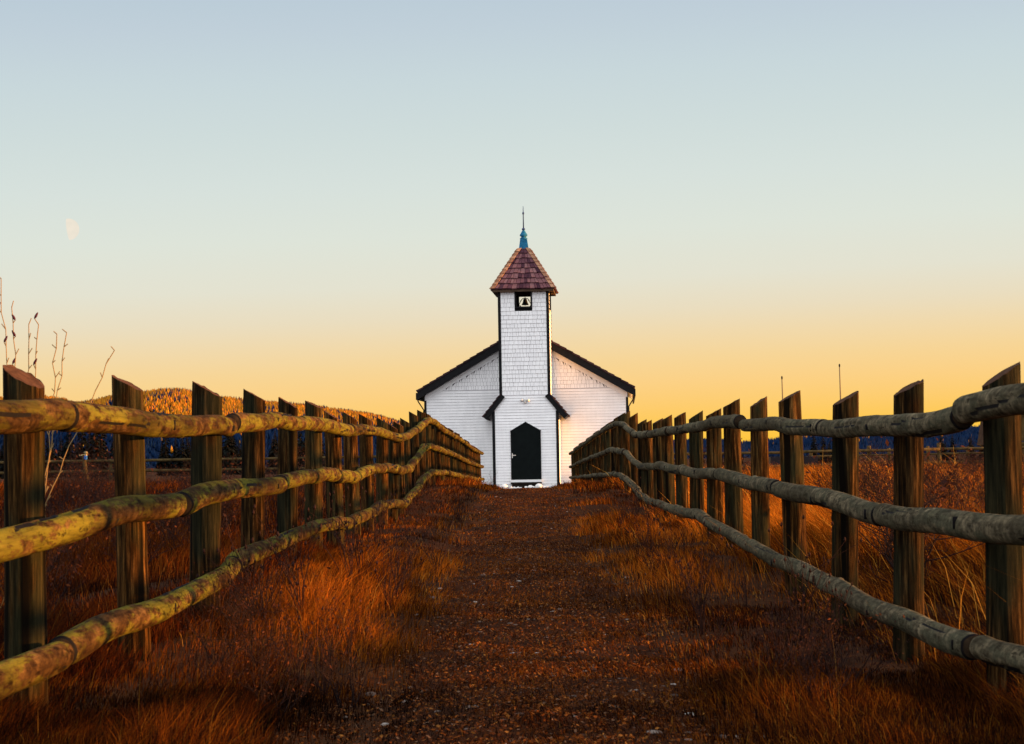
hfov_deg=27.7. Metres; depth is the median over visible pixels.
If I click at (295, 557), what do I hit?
dead weed
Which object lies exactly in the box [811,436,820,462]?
fir tree
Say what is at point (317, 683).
dead weed
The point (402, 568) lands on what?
dead weed
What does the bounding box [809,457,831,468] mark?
bare shrub
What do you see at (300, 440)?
fir tree
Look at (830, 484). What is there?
bare shrub
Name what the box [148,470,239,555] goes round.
bare shrub
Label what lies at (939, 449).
pole fence
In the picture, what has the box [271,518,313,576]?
dead weed
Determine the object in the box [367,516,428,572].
dead weed
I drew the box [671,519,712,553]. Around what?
dead weed
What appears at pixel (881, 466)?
bare shrub
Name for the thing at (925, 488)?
bare shrub
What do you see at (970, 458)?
bare shrub
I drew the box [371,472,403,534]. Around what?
dead weed
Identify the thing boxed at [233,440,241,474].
fir tree
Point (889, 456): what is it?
pole fence
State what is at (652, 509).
dead weed
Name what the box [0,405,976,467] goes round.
hills
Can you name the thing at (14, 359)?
thorny bush
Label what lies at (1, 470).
fir tree
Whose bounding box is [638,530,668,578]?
dead weed
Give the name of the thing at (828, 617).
dead weed
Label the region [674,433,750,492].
bare shrub
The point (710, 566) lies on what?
dead weed
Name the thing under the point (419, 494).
dead weed
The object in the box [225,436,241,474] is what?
fir tree
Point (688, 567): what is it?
dead weed
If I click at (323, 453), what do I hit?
fir tree
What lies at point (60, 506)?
bare shrub
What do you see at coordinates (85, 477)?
bare shrub
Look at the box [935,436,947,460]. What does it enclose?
fir tree
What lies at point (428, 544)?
dead weed
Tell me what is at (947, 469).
bare shrub
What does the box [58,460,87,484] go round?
bare shrub
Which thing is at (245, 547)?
dead weed
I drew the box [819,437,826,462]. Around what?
fir tree
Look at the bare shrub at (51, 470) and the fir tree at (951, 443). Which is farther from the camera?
the fir tree at (951, 443)
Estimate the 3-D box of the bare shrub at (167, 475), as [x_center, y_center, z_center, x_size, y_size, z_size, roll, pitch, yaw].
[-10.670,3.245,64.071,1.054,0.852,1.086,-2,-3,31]
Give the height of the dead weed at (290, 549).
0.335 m
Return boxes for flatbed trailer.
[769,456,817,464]
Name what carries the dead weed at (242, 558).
on the ground at (752, 600)
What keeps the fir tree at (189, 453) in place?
on the ground at (752, 600)
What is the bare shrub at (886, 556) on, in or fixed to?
on the ground at (752, 600)
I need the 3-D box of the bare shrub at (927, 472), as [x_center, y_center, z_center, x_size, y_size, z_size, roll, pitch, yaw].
[2.346,0.809,12.977,1.203,1.014,1.093,0,-2,-18]
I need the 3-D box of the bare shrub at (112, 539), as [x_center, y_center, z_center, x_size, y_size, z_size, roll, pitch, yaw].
[-2.005,0.837,11.211,0.702,0.760,0.660,-2,-2,19]
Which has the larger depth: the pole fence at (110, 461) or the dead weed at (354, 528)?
the pole fence at (110, 461)
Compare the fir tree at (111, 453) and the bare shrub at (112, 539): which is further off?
the fir tree at (111, 453)
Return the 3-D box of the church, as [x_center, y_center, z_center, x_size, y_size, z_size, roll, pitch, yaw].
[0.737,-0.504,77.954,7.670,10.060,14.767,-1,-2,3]
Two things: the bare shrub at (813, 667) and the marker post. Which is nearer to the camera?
the bare shrub at (813, 667)
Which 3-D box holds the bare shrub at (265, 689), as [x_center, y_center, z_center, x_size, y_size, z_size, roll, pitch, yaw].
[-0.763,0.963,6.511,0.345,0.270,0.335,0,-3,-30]
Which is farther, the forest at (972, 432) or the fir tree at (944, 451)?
the forest at (972, 432)
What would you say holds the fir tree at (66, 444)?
on the ground at (752, 600)
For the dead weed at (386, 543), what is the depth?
13.05 m
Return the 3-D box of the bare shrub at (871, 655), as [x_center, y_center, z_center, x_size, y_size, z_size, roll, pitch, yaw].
[1.175,0.936,7.217,0.462,0.362,0.448,-1,-2,12]
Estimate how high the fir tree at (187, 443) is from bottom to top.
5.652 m
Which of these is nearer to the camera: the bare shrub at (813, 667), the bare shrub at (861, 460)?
the bare shrub at (813, 667)
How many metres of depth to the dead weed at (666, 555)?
13.35 m
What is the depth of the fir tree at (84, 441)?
260.42 m
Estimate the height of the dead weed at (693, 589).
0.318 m
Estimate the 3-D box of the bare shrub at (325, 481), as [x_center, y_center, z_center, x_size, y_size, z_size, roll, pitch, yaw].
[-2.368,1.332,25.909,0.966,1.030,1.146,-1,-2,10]
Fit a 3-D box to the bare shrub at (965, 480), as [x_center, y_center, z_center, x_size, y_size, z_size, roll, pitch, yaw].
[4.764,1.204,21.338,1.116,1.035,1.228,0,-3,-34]
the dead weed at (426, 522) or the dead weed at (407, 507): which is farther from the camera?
the dead weed at (407, 507)
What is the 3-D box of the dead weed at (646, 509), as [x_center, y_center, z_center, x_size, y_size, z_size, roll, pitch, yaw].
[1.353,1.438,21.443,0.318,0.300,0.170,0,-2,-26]
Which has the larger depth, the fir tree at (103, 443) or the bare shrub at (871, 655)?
the fir tree at (103, 443)
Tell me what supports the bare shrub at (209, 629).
on the ground at (752, 600)
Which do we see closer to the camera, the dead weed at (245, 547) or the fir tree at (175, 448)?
the dead weed at (245, 547)
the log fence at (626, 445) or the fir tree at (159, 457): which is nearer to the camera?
the log fence at (626, 445)
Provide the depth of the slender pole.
99.94 m
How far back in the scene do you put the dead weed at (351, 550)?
11.08 m
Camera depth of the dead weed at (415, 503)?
20.99 m
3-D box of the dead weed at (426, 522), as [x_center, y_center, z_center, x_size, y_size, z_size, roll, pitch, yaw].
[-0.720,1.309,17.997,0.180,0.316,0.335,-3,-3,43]
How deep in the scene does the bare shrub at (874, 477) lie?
31.42 m
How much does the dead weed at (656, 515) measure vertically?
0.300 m
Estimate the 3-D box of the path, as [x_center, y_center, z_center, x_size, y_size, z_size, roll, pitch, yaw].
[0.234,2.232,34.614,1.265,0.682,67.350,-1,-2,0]
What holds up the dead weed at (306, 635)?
on the ground at (752, 600)
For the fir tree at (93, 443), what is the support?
on the ground at (752, 600)
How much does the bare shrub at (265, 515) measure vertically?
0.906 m
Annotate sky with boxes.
[0,0,1023,441]
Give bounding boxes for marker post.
[79,451,89,482]
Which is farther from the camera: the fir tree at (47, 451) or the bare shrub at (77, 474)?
the fir tree at (47, 451)
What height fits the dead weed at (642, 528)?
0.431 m
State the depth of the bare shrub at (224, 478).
29.03 m
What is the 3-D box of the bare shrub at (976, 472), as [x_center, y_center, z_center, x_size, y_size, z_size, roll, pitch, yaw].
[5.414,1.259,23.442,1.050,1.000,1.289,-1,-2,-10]
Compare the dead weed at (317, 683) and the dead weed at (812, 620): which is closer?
the dead weed at (317, 683)
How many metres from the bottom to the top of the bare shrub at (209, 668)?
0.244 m
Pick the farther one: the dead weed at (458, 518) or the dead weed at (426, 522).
the dead weed at (458, 518)
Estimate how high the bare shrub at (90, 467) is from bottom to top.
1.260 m
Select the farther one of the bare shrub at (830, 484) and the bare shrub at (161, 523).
the bare shrub at (830, 484)
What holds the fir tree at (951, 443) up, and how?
on the ground at (752, 600)
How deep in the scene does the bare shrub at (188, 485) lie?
18.99 m
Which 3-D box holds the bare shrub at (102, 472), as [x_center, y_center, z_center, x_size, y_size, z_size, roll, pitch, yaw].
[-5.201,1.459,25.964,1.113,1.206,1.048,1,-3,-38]
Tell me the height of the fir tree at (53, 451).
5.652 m
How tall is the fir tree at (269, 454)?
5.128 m
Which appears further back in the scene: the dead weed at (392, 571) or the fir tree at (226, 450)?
the fir tree at (226, 450)
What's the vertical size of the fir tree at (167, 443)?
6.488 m
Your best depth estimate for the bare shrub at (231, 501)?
23.58 m
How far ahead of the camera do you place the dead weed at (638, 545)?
14.87 m
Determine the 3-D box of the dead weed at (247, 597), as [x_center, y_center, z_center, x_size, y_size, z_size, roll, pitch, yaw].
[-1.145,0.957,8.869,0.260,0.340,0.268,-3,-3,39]
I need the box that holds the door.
[510,422,541,479]
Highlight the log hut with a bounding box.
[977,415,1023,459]
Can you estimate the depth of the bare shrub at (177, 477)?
40.90 m
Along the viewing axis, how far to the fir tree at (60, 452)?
276.07 m
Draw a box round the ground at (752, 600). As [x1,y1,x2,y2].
[0,454,1023,743]
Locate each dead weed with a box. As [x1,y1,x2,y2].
[196,513,293,618]
[201,558,279,632]
[224,514,299,622]
[251,497,321,621]
[261,587,323,683]
[268,621,352,694]
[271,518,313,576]
[273,525,317,574]
[305,486,354,583]
[320,505,362,549]
[321,486,404,559]
[334,515,410,583]
[344,520,402,562]
[356,496,391,542]
[359,527,435,609]
[366,532,419,597]
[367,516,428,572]
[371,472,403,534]
[381,509,422,559]
[390,486,421,519]
[395,503,414,536]
[400,476,438,521]
[409,474,433,507]
[414,508,458,572]
[415,505,438,540]
[417,474,435,497]
[445,473,483,521]
[614,475,642,516]
[624,499,662,548]
[625,524,650,555]
[627,518,692,566]
[632,497,657,519]
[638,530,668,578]
[645,491,666,525]
[645,502,674,527]
[654,539,677,574]
[658,521,732,634]
[658,547,704,588]
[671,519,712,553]
[673,555,718,613]
[691,532,723,586]
[691,583,738,646]
[768,515,862,635]
[783,581,841,652]
[797,556,864,655]
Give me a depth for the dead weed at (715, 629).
8.69 m
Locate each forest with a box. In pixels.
[0,387,399,467]
[673,424,1023,457]
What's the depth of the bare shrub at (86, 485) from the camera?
21.05 m
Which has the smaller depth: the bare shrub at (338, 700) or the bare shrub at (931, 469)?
the bare shrub at (338, 700)
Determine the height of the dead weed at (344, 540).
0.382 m
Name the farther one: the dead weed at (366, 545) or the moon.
the moon
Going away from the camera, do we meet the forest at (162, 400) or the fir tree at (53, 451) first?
the fir tree at (53, 451)
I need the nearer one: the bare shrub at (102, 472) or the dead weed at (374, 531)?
the dead weed at (374, 531)
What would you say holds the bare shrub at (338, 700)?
on the ground at (752, 600)
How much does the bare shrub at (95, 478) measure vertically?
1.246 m
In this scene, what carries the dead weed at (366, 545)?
on the ground at (752, 600)
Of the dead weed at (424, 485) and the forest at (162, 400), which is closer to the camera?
the dead weed at (424, 485)
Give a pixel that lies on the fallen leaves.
(486, 702)
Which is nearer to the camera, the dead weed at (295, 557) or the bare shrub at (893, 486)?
the dead weed at (295, 557)
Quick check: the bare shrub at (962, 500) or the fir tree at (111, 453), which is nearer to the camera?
the bare shrub at (962, 500)
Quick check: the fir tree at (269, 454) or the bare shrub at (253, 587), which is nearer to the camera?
the bare shrub at (253, 587)
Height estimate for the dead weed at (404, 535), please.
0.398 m
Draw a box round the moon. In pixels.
[66,219,78,239]
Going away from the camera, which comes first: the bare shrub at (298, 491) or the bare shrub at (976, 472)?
the bare shrub at (298, 491)
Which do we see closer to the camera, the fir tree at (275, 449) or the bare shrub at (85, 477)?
the bare shrub at (85, 477)
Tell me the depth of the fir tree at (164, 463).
258.45 m
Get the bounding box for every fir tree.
[0,443,3,478]
[45,436,48,468]
[47,436,60,477]
[56,435,65,476]
[59,432,79,477]
[72,432,87,475]
[82,433,107,476]
[96,433,109,475]
[107,438,113,473]
[154,438,173,474]
[155,444,164,475]
[157,439,175,475]
[169,438,178,475]
[174,439,189,474]
[177,437,190,475]
[186,442,190,473]
[222,436,241,474]
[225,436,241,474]
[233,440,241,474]
[266,438,272,471]
[267,429,277,473]
[298,430,304,466]
[298,431,302,466]
[322,439,324,466]
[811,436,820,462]
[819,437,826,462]
[825,446,831,462]
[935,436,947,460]
[947,434,958,460]
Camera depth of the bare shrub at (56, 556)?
10.17 m
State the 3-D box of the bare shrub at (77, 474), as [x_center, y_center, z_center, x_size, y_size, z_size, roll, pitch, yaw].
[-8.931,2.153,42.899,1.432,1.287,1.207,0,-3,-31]
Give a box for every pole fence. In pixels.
[0,455,375,481]
[674,443,1023,467]
[809,446,1023,464]
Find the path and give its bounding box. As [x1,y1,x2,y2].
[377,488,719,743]
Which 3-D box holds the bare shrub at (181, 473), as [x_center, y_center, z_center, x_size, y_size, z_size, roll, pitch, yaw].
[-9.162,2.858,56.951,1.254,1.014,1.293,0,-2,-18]
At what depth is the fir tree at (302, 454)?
273.97 m
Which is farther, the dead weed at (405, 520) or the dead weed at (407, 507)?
the dead weed at (407, 507)
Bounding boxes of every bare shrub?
[0,469,97,599]
[0,469,98,555]
[0,536,104,617]
[1,433,114,552]
[45,433,114,538]
[45,447,111,497]
[45,454,57,481]
[54,448,113,503]
[58,445,114,502]
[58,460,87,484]
[59,446,113,507]
[70,454,108,477]
[74,467,188,564]
[146,465,238,549]
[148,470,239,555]
[150,554,284,669]
[151,456,241,535]
[152,465,178,486]
[155,460,190,486]
[155,464,190,488]
[158,470,240,523]
[174,467,190,489]
[175,463,240,510]
[178,453,240,503]
[180,626,264,684]
[190,548,298,633]
[209,574,305,676]
[215,641,321,712]
[231,444,325,537]
[265,449,344,524]
[274,564,414,708]
[298,449,343,502]
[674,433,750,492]
[705,462,780,503]
[762,611,884,707]
[786,593,915,682]
[804,440,929,512]
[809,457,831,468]
[816,437,977,573]
[828,436,983,507]
[829,438,1023,603]
[860,447,935,501]
[860,466,889,489]
[860,466,952,505]
[861,452,893,478]
[863,437,984,556]
[864,465,970,509]
[873,445,971,490]
[925,441,977,494]
[925,449,1023,512]
[929,465,1023,512]
[943,451,1023,498]
[950,447,983,469]
[951,449,982,474]
[956,457,983,482]
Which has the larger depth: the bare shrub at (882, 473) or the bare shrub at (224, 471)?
the bare shrub at (224, 471)
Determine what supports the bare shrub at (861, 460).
on the ground at (752, 600)
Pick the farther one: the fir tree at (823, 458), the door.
the fir tree at (823, 458)
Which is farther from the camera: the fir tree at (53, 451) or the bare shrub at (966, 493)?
the fir tree at (53, 451)
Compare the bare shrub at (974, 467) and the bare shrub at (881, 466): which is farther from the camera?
the bare shrub at (881, 466)
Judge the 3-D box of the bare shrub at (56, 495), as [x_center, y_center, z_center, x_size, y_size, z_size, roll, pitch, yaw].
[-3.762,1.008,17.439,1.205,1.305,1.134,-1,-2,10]
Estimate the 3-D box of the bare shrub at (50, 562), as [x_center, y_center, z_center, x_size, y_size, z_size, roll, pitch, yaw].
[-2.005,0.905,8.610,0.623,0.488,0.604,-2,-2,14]
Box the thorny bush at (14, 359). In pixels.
[0,277,114,609]
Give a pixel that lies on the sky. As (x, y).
(318, 202)
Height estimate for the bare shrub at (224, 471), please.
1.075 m
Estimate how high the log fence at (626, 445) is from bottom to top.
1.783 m
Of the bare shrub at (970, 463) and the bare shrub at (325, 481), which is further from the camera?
the bare shrub at (970, 463)
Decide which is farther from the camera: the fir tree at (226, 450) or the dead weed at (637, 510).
the fir tree at (226, 450)
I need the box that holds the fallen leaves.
[97,487,971,743]
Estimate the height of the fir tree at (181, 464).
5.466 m
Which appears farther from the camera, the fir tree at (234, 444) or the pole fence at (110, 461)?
the fir tree at (234, 444)
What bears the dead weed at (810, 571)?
on the ground at (752, 600)
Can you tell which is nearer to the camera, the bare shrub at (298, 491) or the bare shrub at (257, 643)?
the bare shrub at (257, 643)
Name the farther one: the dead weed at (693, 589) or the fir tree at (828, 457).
the fir tree at (828, 457)
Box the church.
[416,210,635,487]
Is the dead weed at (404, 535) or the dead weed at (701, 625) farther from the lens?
the dead weed at (404, 535)
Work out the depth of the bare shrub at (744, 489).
23.90 m
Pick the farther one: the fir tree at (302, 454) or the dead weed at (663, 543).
the fir tree at (302, 454)
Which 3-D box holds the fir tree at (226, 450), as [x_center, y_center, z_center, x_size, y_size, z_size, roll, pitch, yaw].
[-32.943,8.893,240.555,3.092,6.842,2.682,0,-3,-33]
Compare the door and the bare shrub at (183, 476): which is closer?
the bare shrub at (183, 476)
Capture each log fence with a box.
[0,365,484,714]
[569,362,1023,710]

